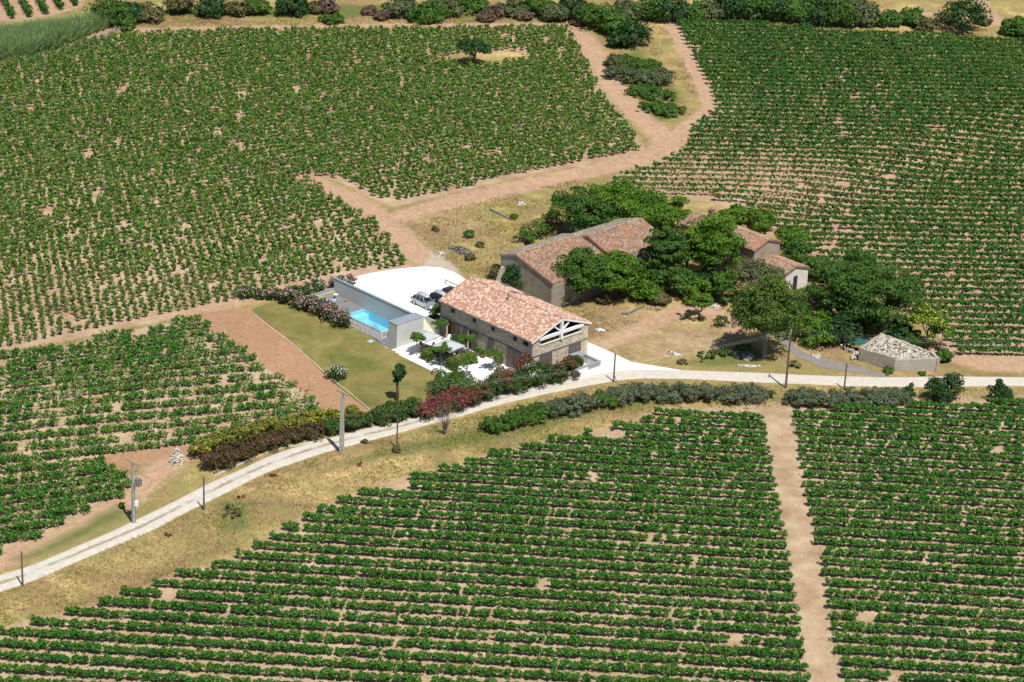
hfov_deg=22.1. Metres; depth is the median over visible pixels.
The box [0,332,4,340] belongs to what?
bush vine
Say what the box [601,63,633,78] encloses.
scrub bush
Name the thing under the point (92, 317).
bush vine
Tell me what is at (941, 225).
vine row
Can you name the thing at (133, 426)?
vine row
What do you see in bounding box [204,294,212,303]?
bush vine
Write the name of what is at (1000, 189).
vine row
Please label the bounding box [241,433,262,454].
hedge shrub
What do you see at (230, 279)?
bush vine
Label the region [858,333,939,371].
ruin
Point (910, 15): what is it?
hedge tree
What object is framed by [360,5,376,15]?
hedge bush
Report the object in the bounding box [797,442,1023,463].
vine row
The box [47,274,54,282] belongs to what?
bush vine
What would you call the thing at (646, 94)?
scrub bush
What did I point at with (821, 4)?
hedge tree
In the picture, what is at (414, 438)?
dry grass
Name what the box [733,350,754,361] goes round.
boulder heap
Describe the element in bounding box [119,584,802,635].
vine row
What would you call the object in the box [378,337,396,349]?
pool steps
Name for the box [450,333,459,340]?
potted plant
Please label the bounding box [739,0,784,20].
hedge tree
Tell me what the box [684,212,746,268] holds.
locust tree
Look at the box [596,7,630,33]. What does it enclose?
hedge tree
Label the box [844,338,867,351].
green canopy
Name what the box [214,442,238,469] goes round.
hedge shrub
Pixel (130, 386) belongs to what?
vine row
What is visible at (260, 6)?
hedge tree
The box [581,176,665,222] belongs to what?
locust tree
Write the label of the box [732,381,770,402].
broom bush
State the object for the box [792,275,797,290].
doorway
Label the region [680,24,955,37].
vine row
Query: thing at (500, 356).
potted plant
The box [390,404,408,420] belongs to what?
hedge shrub
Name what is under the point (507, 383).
oleander
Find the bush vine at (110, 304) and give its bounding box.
[105,301,114,307]
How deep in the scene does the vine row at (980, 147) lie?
448.48 m
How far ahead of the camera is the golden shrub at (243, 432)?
334.62 m
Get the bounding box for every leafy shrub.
[618,271,648,294]
[629,279,659,301]
[642,265,670,290]
[648,290,671,305]
[667,268,696,295]
[684,276,713,301]
[693,265,717,290]
[709,268,742,302]
[718,203,749,222]
[745,205,777,231]
[772,224,811,251]
[779,300,818,338]
[780,237,815,261]
[793,284,821,305]
[797,310,838,348]
[802,254,834,278]
[821,310,863,342]
[853,313,880,334]
[885,319,914,342]
[904,329,924,345]
[935,347,954,361]
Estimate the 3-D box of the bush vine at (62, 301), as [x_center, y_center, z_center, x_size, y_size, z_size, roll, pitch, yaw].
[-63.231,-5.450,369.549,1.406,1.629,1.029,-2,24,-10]
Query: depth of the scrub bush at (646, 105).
460.89 m
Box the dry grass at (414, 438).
[0,16,1023,622]
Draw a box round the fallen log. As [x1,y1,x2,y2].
[621,306,641,315]
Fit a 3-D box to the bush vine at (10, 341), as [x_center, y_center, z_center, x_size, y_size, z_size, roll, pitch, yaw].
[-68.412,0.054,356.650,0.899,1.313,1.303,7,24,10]
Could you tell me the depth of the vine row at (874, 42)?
500.77 m
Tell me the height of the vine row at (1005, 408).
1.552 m
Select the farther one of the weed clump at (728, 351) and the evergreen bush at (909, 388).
the weed clump at (728, 351)
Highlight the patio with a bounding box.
[392,337,517,388]
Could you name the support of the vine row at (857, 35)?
on the ground at (676, 324)
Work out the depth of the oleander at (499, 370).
353.94 m
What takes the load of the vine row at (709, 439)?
on the ground at (676, 324)
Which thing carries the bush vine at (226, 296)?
on the ground at (676, 324)
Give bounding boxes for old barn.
[500,217,666,307]
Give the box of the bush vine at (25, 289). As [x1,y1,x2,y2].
[23,284,32,291]
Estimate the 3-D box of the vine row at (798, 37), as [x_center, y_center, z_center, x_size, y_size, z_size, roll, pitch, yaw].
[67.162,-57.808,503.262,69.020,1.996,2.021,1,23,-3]
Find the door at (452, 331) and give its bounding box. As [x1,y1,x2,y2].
[450,321,454,336]
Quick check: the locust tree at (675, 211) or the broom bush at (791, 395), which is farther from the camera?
the locust tree at (675, 211)
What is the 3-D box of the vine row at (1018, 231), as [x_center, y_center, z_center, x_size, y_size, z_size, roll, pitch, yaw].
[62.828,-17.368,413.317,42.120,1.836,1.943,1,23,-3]
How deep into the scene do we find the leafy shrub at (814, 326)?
370.18 m
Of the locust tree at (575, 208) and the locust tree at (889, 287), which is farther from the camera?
the locust tree at (575, 208)
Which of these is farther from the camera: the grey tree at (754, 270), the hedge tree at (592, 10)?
the hedge tree at (592, 10)
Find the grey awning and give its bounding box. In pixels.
[569,351,586,359]
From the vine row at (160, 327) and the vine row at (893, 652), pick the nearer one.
the vine row at (893, 652)
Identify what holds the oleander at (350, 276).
on the ground at (676, 324)
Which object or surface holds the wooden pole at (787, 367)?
on the ground at (676, 324)
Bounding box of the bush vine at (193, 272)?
[189,268,195,276]
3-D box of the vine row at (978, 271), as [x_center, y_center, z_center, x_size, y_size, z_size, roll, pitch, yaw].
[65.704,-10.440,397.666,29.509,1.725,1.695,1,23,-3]
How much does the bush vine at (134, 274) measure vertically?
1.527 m
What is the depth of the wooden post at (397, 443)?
334.90 m
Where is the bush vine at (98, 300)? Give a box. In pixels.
[95,295,102,304]
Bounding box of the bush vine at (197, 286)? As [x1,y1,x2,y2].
[193,283,202,290]
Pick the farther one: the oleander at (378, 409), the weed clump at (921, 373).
the weed clump at (921, 373)
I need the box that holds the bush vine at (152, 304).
[148,300,155,310]
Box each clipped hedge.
[420,339,458,361]
[445,350,477,369]
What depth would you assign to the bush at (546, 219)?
405.40 m
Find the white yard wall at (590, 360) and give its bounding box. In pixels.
[568,355,600,379]
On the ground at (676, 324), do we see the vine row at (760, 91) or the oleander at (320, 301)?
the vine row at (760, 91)
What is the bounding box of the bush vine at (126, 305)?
[122,301,129,309]
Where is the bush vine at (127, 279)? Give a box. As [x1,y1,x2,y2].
[124,276,131,284]
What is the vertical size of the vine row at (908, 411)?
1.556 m
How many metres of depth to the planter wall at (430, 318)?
370.54 m
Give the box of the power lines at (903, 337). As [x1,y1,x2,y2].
[794,329,1002,346]
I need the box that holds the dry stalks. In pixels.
[1,25,119,64]
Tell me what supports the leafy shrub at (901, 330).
on the ground at (676, 324)
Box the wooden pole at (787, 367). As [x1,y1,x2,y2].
[784,329,791,388]
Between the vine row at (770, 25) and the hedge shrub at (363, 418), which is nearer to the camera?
the hedge shrub at (363, 418)
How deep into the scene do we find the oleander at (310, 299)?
370.57 m
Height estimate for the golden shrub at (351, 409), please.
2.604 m
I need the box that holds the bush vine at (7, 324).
[2,319,9,327]
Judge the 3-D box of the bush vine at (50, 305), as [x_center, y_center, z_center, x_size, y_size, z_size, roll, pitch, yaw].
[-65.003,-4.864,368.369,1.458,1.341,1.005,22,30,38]
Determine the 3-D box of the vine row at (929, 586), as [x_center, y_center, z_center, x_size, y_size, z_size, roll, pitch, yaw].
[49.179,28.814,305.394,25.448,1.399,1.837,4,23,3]
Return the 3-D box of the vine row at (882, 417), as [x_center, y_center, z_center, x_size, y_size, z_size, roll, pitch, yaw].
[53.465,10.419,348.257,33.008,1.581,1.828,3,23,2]
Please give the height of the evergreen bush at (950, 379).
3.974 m
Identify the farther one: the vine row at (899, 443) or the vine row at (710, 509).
the vine row at (899, 443)
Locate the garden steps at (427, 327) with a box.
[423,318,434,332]
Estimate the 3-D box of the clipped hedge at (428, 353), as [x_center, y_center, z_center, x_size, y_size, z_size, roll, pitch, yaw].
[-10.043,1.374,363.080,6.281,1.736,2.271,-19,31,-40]
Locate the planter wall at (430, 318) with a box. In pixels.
[424,314,439,334]
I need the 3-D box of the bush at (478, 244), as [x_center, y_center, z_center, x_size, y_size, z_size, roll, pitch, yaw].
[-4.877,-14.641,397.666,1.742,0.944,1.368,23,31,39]
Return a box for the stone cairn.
[168,447,184,465]
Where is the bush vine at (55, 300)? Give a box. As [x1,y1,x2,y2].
[52,295,58,302]
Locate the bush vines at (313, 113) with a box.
[0,22,641,333]
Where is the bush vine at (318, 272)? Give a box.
[314,267,320,275]
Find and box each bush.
[112,16,136,30]
[225,0,251,17]
[302,0,321,12]
[317,0,339,13]
[317,12,344,25]
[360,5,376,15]
[373,9,390,20]
[385,9,400,18]
[406,7,440,24]
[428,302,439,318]
[431,225,439,231]
[463,229,474,237]
[464,253,475,260]
[475,241,484,247]
[476,10,497,22]
[478,415,513,433]
[479,4,506,16]
[486,263,500,277]
[492,409,527,427]
[501,263,523,288]
[506,404,541,425]
[510,214,518,219]
[512,230,537,243]
[513,10,534,20]
[519,218,555,236]
[522,402,558,421]
[537,397,570,416]
[540,213,563,225]
[555,396,585,417]
[561,297,570,305]
[569,18,584,25]
[570,390,600,409]
[587,388,618,407]
[595,294,610,303]
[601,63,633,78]
[602,53,632,67]
[602,384,632,406]
[606,32,629,47]
[617,56,655,69]
[619,381,648,401]
[620,68,655,84]
[624,81,660,95]
[635,58,661,69]
[635,382,661,401]
[636,67,676,84]
[637,101,663,114]
[639,85,676,102]
[652,102,686,117]
[654,381,680,404]
[667,381,698,401]
[686,381,717,402]
[705,383,730,403]
[719,382,748,404]
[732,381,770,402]
[782,386,811,405]
[797,387,828,405]
[799,21,812,29]
[817,388,845,406]
[834,386,860,404]
[848,388,882,405]
[868,386,894,406]
[885,387,911,405]
[902,382,916,397]
[913,15,942,31]
[924,375,948,399]
[932,386,953,402]
[933,10,951,23]
[940,372,964,396]
[973,16,993,25]
[986,378,1009,400]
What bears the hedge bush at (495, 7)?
on the ground at (676, 324)
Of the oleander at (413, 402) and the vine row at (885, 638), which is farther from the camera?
the oleander at (413, 402)
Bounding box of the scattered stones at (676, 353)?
[665,350,681,355]
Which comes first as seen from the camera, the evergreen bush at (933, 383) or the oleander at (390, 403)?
the oleander at (390, 403)
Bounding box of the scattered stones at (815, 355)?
[811,353,820,358]
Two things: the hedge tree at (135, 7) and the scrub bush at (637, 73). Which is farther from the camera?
the hedge tree at (135, 7)
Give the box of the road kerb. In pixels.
[213,380,568,476]
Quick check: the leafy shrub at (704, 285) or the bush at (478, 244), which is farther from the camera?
the bush at (478, 244)
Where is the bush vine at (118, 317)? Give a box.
[115,312,124,321]
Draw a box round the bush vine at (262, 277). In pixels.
[259,271,265,280]
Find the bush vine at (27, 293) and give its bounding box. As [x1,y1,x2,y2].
[23,287,31,297]
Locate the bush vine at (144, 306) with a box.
[142,301,147,309]
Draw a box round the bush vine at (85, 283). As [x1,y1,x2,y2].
[81,279,88,287]
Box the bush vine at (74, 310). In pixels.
[71,305,79,315]
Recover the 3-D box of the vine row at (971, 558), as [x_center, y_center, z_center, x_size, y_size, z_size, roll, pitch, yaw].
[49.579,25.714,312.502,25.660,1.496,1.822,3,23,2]
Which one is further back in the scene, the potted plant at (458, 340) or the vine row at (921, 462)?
the potted plant at (458, 340)
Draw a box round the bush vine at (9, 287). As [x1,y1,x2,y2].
[4,284,13,292]
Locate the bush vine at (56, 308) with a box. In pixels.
[54,307,62,313]
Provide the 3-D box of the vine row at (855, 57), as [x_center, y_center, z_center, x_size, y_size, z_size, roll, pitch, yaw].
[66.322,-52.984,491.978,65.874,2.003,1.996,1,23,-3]
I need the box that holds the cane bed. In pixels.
[0,4,119,61]
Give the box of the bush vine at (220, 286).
[218,281,224,289]
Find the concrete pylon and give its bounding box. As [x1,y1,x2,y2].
[336,388,348,452]
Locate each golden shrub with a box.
[186,438,213,455]
[201,431,222,450]
[216,426,235,445]
[227,424,250,439]
[243,417,268,434]
[260,417,281,433]
[276,413,297,429]
[295,410,318,427]
[312,409,328,424]
[324,408,346,420]
[339,404,359,418]
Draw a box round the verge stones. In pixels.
[737,364,759,366]
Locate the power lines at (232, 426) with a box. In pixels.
[138,394,328,462]
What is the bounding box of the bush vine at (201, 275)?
[197,272,204,277]
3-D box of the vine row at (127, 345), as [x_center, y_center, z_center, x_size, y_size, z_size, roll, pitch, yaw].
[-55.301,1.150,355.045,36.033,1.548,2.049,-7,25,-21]
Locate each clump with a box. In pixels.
[118,502,125,507]
[222,504,241,517]
[392,446,400,452]
[676,359,687,364]
[697,350,716,359]
[713,315,729,326]
[715,347,733,355]
[735,343,751,350]
[764,389,776,397]
[789,360,800,367]
[883,366,894,374]
[918,371,925,375]
[1007,388,1013,397]
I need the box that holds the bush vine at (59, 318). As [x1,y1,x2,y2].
[56,313,63,320]
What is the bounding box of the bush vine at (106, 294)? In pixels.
[102,290,109,298]
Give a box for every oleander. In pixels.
[236,284,252,297]
[252,287,268,299]
[265,287,281,299]
[278,286,294,303]
[285,284,305,293]
[289,291,308,309]
[298,281,313,294]
[299,294,319,311]
[309,277,326,291]
[309,297,333,314]
[319,302,338,319]
[325,365,347,379]
[328,276,334,286]
[329,307,354,327]
[336,273,348,282]
[345,272,357,284]
[366,405,392,422]
[381,399,408,420]
[400,396,427,414]
[412,402,436,419]
[425,367,464,394]
[425,391,454,413]
[437,385,470,411]
[446,369,480,390]
[460,386,484,404]
[472,380,496,401]
[484,375,506,393]
[485,366,515,377]
[495,372,514,391]
[502,364,532,393]
[513,353,534,370]
[519,362,544,386]
[533,360,556,384]
[545,361,568,382]
[560,354,580,377]
[567,354,583,368]
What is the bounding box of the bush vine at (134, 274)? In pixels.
[131,269,137,276]
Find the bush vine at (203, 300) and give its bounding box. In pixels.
[198,295,205,305]
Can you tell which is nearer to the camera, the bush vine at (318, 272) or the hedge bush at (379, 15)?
the bush vine at (318, 272)
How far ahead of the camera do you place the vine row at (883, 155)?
441.72 m
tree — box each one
[81,0,134,24]
[116,0,144,21]
[135,1,165,24]
[161,0,198,12]
[195,0,228,18]
[241,0,272,13]
[274,0,309,16]
[381,0,419,16]
[392,363,406,401]
[410,332,426,354]
[412,0,452,21]
[429,400,459,434]
[430,317,449,334]
[431,0,463,16]
[431,341,452,365]
[452,0,489,12]
[455,355,478,377]
[457,37,491,63]
[458,334,476,351]
[482,348,505,369]
[494,0,530,15]
[515,0,555,14]
[539,2,572,20]
[546,185,616,231]
[551,246,608,300]
[555,0,589,20]
[574,1,621,31]
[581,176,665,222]
[595,249,648,299]
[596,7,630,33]
[612,0,642,20]
[614,18,652,46]
[631,0,665,21]
[636,189,692,230]
[643,225,690,289]
[646,0,690,21]
[678,0,710,20]
[679,228,696,268]
[682,290,713,319]
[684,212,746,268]
[699,0,728,18]
[712,0,753,19]
[727,273,808,357]
[734,257,786,290]
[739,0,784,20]
[755,0,795,20]
[776,0,818,21]
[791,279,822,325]
[799,0,841,26]
[805,261,874,327]
[819,0,862,25]
[827,247,886,295]
[837,264,925,334]
[845,0,880,26]
[874,9,902,27]
[898,6,923,26]
[905,302,949,347]
[927,323,955,349]
[938,0,992,32]
[999,15,1023,35]
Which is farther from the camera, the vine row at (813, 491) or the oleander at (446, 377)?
the oleander at (446, 377)
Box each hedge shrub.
[198,449,228,469]
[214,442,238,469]
[220,438,253,461]
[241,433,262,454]
[254,430,280,451]
[269,427,290,446]
[284,424,308,441]
[303,420,326,441]
[320,416,339,434]
[337,412,360,430]
[354,411,373,427]
[370,406,391,425]
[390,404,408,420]
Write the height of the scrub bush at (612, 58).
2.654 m
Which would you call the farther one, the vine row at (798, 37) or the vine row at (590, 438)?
the vine row at (798, 37)
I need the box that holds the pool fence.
[334,315,378,339]
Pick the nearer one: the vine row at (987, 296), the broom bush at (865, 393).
the broom bush at (865, 393)
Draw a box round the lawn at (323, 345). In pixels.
[251,298,448,410]
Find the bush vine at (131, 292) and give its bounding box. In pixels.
[128,288,134,296]
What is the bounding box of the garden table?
[437,353,454,359]
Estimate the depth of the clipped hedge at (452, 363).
359.07 m
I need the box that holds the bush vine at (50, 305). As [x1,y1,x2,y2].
[46,301,53,307]
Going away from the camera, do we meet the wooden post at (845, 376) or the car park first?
the wooden post at (845, 376)
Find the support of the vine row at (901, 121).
on the ground at (676, 324)
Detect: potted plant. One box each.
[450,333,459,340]
[455,337,464,343]
[494,354,503,365]
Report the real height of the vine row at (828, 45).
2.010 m
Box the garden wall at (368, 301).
[334,277,412,319]
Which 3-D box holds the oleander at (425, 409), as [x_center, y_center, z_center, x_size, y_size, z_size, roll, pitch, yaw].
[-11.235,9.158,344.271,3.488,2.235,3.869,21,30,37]
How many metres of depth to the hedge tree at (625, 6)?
511.11 m
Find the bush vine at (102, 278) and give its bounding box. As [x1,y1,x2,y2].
[100,273,105,284]
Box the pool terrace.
[324,295,388,340]
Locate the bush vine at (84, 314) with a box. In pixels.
[81,310,88,319]
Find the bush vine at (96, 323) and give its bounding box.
[93,318,99,327]
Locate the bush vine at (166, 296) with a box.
[163,292,169,301]
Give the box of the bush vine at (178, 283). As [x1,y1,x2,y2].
[175,278,182,288]
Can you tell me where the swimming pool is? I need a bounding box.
[350,309,389,330]
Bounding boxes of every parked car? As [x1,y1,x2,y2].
[411,294,435,309]
[429,292,442,303]
[442,286,454,293]
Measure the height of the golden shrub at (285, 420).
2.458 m
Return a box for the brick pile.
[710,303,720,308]
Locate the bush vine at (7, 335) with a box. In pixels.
[5,331,12,338]
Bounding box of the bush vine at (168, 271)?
[163,268,171,275]
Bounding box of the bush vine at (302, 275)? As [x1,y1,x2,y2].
[299,270,306,279]
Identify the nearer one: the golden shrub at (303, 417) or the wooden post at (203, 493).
the wooden post at (203, 493)
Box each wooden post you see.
[21,551,23,585]
[203,476,204,509]
[396,418,399,446]
[613,353,616,381]
[843,363,846,388]
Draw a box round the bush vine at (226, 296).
[223,292,228,300]
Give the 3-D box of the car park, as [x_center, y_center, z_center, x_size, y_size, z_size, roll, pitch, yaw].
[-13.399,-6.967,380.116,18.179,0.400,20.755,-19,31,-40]
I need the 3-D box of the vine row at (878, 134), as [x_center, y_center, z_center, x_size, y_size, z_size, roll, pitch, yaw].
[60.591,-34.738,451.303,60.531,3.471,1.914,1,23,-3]
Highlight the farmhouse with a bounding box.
[679,208,781,282]
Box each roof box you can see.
[417,291,429,297]
[434,289,445,295]
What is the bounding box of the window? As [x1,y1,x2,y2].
[522,340,529,348]
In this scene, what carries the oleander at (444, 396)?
on the ground at (676, 324)
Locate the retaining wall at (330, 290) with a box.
[305,288,334,296]
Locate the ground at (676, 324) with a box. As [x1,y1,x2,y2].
[0,0,1023,681]
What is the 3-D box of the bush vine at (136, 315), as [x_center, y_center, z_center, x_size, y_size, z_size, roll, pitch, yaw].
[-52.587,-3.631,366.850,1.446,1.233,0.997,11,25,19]
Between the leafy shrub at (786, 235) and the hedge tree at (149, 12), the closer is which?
the leafy shrub at (786, 235)
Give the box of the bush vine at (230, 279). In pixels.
[225,275,232,281]
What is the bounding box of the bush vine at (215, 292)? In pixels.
[212,288,219,296]
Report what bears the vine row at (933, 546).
on the ground at (676, 324)
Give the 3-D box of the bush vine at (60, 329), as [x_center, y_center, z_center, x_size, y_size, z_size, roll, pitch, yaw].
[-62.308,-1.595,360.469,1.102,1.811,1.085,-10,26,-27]
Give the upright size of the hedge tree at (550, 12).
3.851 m
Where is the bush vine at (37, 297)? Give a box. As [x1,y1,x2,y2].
[34,291,40,300]
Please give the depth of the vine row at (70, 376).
349.19 m
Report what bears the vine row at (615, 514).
on the ground at (676, 324)
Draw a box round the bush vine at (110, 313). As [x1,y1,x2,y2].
[105,307,113,316]
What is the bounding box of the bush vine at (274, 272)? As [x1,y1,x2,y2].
[270,268,279,275]
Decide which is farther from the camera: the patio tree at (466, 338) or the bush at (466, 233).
the bush at (466, 233)
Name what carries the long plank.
on the ground at (676, 324)
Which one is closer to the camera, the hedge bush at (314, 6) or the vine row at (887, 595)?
the vine row at (887, 595)
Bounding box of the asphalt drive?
[779,334,890,376]
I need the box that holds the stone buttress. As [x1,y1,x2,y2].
[496,266,506,283]
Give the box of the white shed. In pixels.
[754,254,809,291]
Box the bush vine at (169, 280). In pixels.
[166,276,175,285]
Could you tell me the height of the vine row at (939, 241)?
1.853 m
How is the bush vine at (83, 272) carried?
on the ground at (676, 324)
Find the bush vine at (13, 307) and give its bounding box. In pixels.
[10,301,16,309]
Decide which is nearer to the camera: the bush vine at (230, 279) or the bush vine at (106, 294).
the bush vine at (106, 294)
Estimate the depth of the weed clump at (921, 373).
363.32 m
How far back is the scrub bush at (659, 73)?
474.73 m
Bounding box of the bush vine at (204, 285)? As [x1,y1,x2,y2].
[202,280,208,289]
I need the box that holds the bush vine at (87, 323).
[85,319,89,328]
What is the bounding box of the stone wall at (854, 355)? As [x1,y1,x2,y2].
[840,344,858,359]
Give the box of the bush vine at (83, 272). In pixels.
[79,268,86,275]
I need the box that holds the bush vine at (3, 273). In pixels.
[0,270,8,276]
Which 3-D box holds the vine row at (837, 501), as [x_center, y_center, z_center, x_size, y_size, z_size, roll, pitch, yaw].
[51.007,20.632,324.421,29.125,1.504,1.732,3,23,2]
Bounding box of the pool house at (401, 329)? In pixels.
[388,312,423,347]
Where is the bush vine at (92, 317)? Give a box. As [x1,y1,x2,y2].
[89,314,95,320]
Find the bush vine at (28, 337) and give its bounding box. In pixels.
[24,334,31,341]
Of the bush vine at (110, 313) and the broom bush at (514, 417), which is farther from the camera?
the bush vine at (110, 313)
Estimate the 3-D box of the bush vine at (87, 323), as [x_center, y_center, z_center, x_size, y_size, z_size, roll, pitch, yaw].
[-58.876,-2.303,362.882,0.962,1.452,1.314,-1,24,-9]
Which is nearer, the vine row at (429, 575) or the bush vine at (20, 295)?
the vine row at (429, 575)
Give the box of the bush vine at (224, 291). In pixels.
[220,285,228,294]
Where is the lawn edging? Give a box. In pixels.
[251,311,368,408]
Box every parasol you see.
[418,330,440,341]
[432,339,464,355]
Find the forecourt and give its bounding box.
[583,342,677,375]
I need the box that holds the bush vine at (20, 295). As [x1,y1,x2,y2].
[16,289,23,300]
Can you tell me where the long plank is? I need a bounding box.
[489,208,513,220]
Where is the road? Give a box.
[0,370,1023,591]
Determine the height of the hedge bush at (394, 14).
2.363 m
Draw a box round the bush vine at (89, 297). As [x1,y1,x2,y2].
[85,292,92,301]
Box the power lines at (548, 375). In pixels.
[351,334,778,393]
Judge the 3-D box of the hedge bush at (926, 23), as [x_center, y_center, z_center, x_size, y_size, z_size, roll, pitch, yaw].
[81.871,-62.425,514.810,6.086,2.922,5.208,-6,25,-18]
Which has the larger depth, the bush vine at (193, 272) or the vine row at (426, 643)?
the bush vine at (193, 272)
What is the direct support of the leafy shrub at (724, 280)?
on the ground at (676, 324)
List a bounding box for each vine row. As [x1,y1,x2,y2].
[0,327,213,357]
[0,336,241,373]
[0,344,247,380]
[0,352,256,388]
[0,361,264,396]
[0,371,284,404]
[0,377,304,412]
[0,386,312,421]
[0,394,315,430]
[0,402,319,440]
[0,406,325,451]
[0,430,253,462]
[0,455,105,474]
[0,461,116,484]
[0,467,127,494]
[0,477,130,504]
[0,487,125,514]
[0,500,91,525]
[0,515,65,532]
[0,529,44,542]
[0,625,811,681]
[0,636,748,681]
[0,648,565,681]
[0,662,335,681]
[0,673,115,681]
[1,0,15,16]
[3,330,230,365]
[18,0,33,15]
[29,614,808,670]
[35,0,49,13]
[55,0,65,8]
[64,605,805,659]
[89,595,804,647]
[90,319,211,339]
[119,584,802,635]
[152,576,802,624]
[162,311,209,323]
[174,567,800,612]
[211,558,797,600]
[235,547,795,591]
[252,538,792,580]
[269,530,792,569]
[281,520,790,558]
[302,509,786,548]
[317,503,787,538]
[336,493,784,529]
[357,485,782,519]
[408,469,778,499]
[409,478,780,509]
[436,461,777,491]
[464,456,775,481]
[487,447,773,472]
[519,440,773,463]
[534,431,770,455]
[582,427,768,446]
[611,419,767,437]
[612,174,1023,199]
[619,169,1023,192]
[630,180,1023,204]
[634,164,1023,188]
[639,413,766,429]
[650,159,1023,183]
[652,406,764,420]
[662,156,1023,178]
[662,185,1023,210]
[670,150,1023,172]
[676,17,768,25]
[678,21,813,29]
[678,145,1022,169]
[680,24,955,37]
[682,28,1023,43]
[683,31,1023,47]
[685,35,1023,50]
[685,141,1023,163]
[686,136,1023,158]
[689,39,1023,54]
[689,127,1023,150]
[689,132,1023,156]
[690,122,1023,143]
[691,43,1023,56]
[692,46,1023,61]
[694,51,1023,64]
[696,54,1023,70]
[696,118,1023,138]
[698,59,1023,73]
[699,62,1023,76]
[701,113,1023,131]
[703,67,1023,81]
[704,71,1023,85]
[706,75,1023,87]
[708,110,1023,127]
[710,80,1023,92]
[711,83,1023,97]
[712,88,1023,101]
[712,193,1023,214]
[713,92,1023,105]
[713,96,1023,110]
[713,105,1023,121]
[717,101,1023,115]
[745,200,1023,220]
[770,211,1022,224]
[775,217,1023,231]
[779,223,1023,237]
[791,408,1023,429]
[792,416,1023,437]
[794,424,1023,445]
[796,451,1023,472]
[797,433,1023,454]
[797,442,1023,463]
[798,477,1023,498]
[799,235,1023,249]
[800,460,1023,480]
[802,467,1023,490]
[804,229,1020,240]
[804,485,1023,507]
[807,496,1023,516]
[809,504,1023,527]
[810,514,1023,535]
[812,241,1023,254]
[813,533,1023,556]
[814,524,1023,545]
[816,563,1023,585]
[817,247,1023,259]
[819,545,1023,564]
[819,554,1023,575]
[825,576,1023,597]
[825,584,1023,607]
[825,596,1023,618]
[827,608,1023,629]
[829,253,1023,263]
[830,619,1023,641]
[830,640,1023,664]
[831,402,1023,421]
[831,630,1023,652]
[838,678,907,681]
[839,654,1023,675]
[840,664,1023,681]
[849,260,1023,272]
[882,267,1023,276]
[886,271,1023,283]
[899,278,1023,289]
[901,297,1023,307]
[904,290,1023,300]
[906,285,1023,294]
[906,398,1023,413]
[914,303,1023,313]
[934,310,1023,319]
[938,323,1020,333]
[940,330,1023,340]
[943,317,1023,326]
[951,336,1023,347]
[956,342,1023,355]
[986,394,1023,405]
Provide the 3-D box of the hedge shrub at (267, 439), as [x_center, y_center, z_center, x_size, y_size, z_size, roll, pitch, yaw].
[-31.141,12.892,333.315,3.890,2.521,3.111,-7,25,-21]
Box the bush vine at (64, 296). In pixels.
[60,292,68,300]
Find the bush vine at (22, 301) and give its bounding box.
[18,297,25,304]
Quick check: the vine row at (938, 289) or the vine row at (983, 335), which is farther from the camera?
the vine row at (938, 289)
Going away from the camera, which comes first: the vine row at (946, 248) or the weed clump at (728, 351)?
the weed clump at (728, 351)
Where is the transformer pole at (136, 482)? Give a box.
[126,457,141,523]
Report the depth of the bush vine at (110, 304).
369.66 m
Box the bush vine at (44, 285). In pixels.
[40,282,48,288]
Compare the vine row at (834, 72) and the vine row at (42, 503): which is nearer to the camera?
the vine row at (42, 503)
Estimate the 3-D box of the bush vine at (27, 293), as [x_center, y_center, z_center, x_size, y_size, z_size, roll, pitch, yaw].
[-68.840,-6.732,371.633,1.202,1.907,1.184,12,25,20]
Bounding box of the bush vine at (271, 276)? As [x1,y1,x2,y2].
[266,274,274,279]
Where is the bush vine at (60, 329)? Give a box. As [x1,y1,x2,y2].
[56,323,62,334]
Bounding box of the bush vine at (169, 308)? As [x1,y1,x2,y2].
[164,304,173,311]
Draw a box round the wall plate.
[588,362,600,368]
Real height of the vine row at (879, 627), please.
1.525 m
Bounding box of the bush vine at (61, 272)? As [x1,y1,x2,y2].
[55,269,63,276]
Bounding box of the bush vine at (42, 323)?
[40,318,45,326]
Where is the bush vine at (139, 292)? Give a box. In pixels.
[135,289,142,296]
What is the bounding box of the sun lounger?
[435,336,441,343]
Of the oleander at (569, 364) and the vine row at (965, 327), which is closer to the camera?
the oleander at (569, 364)
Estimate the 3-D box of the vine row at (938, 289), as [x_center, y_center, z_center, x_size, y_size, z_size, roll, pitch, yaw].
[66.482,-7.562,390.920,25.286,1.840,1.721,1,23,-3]
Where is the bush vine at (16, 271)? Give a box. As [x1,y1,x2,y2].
[13,266,20,276]
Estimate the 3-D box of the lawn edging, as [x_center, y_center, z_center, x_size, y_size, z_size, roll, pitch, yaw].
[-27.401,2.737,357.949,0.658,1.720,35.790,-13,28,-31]
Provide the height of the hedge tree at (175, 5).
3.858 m
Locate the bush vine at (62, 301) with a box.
[59,296,68,307]
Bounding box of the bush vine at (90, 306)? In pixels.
[88,302,95,309]
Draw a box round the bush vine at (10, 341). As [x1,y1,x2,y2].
[7,337,13,344]
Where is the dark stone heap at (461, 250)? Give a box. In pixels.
[448,245,475,255]
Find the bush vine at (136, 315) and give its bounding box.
[133,312,140,318]
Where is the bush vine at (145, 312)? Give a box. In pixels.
[141,308,148,316]
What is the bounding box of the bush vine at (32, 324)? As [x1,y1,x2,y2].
[28,319,36,328]
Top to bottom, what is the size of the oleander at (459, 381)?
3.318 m
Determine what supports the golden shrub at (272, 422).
on the ground at (676, 324)
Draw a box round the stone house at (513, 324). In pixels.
[438,276,591,375]
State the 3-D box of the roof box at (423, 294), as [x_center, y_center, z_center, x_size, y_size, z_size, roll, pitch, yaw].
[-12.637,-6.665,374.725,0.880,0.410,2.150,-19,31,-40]
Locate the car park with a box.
[348,266,464,315]

